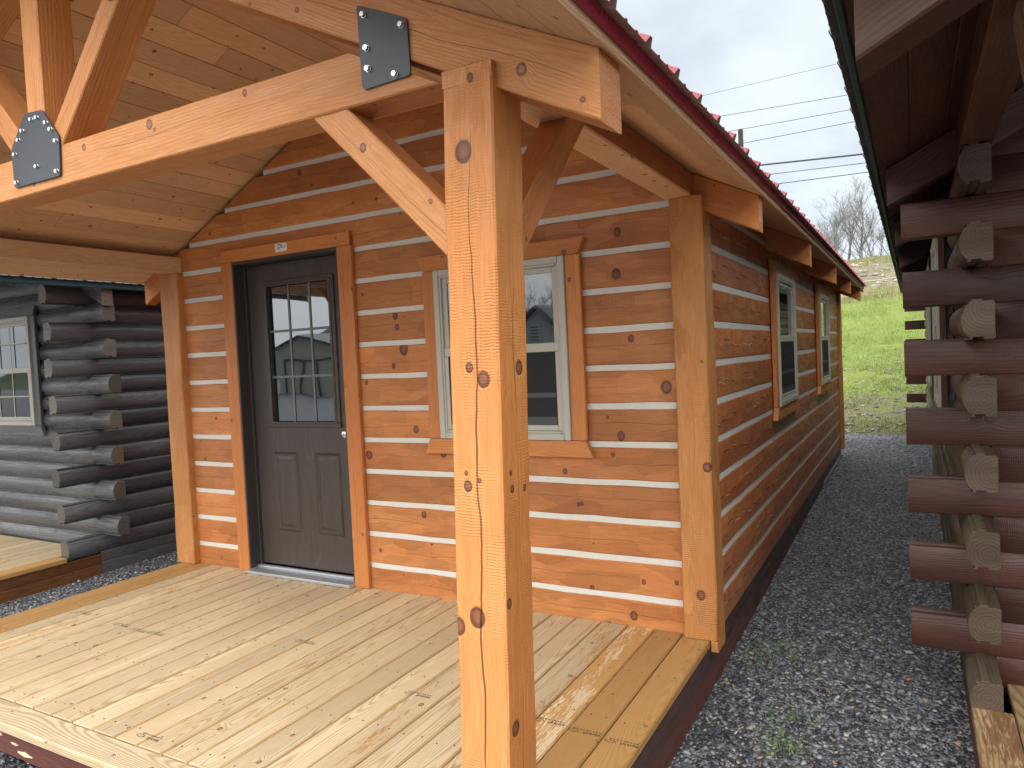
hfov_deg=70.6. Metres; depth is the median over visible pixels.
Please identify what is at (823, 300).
window
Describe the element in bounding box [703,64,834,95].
power line
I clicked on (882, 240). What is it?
bare tree
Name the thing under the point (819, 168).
power line
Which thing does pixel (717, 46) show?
sky
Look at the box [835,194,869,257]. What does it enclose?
bare tree
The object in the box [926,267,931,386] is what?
window
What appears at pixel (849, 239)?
bare tree
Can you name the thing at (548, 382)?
window
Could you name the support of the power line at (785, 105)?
attached to the utility pole
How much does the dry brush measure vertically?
1.177 m
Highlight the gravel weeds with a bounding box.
[717,631,903,764]
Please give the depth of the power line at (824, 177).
30.38 m
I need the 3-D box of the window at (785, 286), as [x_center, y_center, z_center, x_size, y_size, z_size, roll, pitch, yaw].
[2.041,-0.331,5.434,0.075,0.936,0.850,-1,2,29]
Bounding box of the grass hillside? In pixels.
[841,255,926,434]
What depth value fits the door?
4.74 m
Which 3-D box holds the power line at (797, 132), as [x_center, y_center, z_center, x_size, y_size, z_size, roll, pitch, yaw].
[14.958,-11.211,29.211,68.001,1.241,0.024,-1,2,29]
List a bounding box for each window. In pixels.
[0,316,35,425]
[432,255,571,440]
[770,273,798,406]
[814,293,830,384]
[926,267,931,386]
[931,237,954,407]
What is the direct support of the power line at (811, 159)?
attached to the utility pole
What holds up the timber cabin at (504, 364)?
on the gravel ground at (822, 651)
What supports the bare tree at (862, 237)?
on the grass hillside
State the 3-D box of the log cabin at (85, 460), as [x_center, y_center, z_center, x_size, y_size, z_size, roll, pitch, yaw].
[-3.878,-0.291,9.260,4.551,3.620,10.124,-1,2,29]
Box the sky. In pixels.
[616,0,889,259]
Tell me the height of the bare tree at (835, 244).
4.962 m
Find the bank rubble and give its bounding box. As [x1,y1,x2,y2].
[841,255,899,297]
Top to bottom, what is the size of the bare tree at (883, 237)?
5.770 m
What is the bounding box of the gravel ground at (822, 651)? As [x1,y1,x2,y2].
[0,433,1012,767]
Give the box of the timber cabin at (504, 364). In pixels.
[0,0,866,767]
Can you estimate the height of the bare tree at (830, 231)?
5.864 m
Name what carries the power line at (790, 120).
attached to the utility pole
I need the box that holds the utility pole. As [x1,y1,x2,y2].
[738,129,744,146]
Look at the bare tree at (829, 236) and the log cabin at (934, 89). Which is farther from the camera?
the bare tree at (829, 236)
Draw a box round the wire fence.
[847,277,897,296]
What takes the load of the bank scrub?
on the grass hillside
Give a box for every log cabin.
[0,274,176,603]
[821,0,1023,767]
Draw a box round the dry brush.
[841,280,902,302]
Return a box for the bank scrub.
[841,252,898,295]
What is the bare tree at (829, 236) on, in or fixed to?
on the grass hillside
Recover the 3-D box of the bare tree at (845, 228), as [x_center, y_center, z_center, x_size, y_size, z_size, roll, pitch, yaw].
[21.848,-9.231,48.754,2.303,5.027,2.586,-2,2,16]
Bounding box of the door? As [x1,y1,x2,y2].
[247,254,352,573]
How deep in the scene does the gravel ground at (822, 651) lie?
3.83 m
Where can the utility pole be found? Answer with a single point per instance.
(741, 135)
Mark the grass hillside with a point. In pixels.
(881, 408)
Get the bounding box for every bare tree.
[810,198,842,246]
[817,209,851,256]
[817,219,846,253]
[820,193,856,251]
[824,176,872,259]
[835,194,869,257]
[837,180,878,257]
[838,177,883,256]
[866,216,887,255]
[878,212,888,254]
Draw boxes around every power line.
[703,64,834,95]
[723,95,845,115]
[729,110,847,131]
[740,121,854,143]
[760,153,862,165]
[774,163,862,173]
[779,172,867,183]
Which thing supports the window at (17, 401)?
in the log cabin at (85, 460)
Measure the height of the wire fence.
1.001 m
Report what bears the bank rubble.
on the grass hillside
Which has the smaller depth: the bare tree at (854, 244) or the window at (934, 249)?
the window at (934, 249)

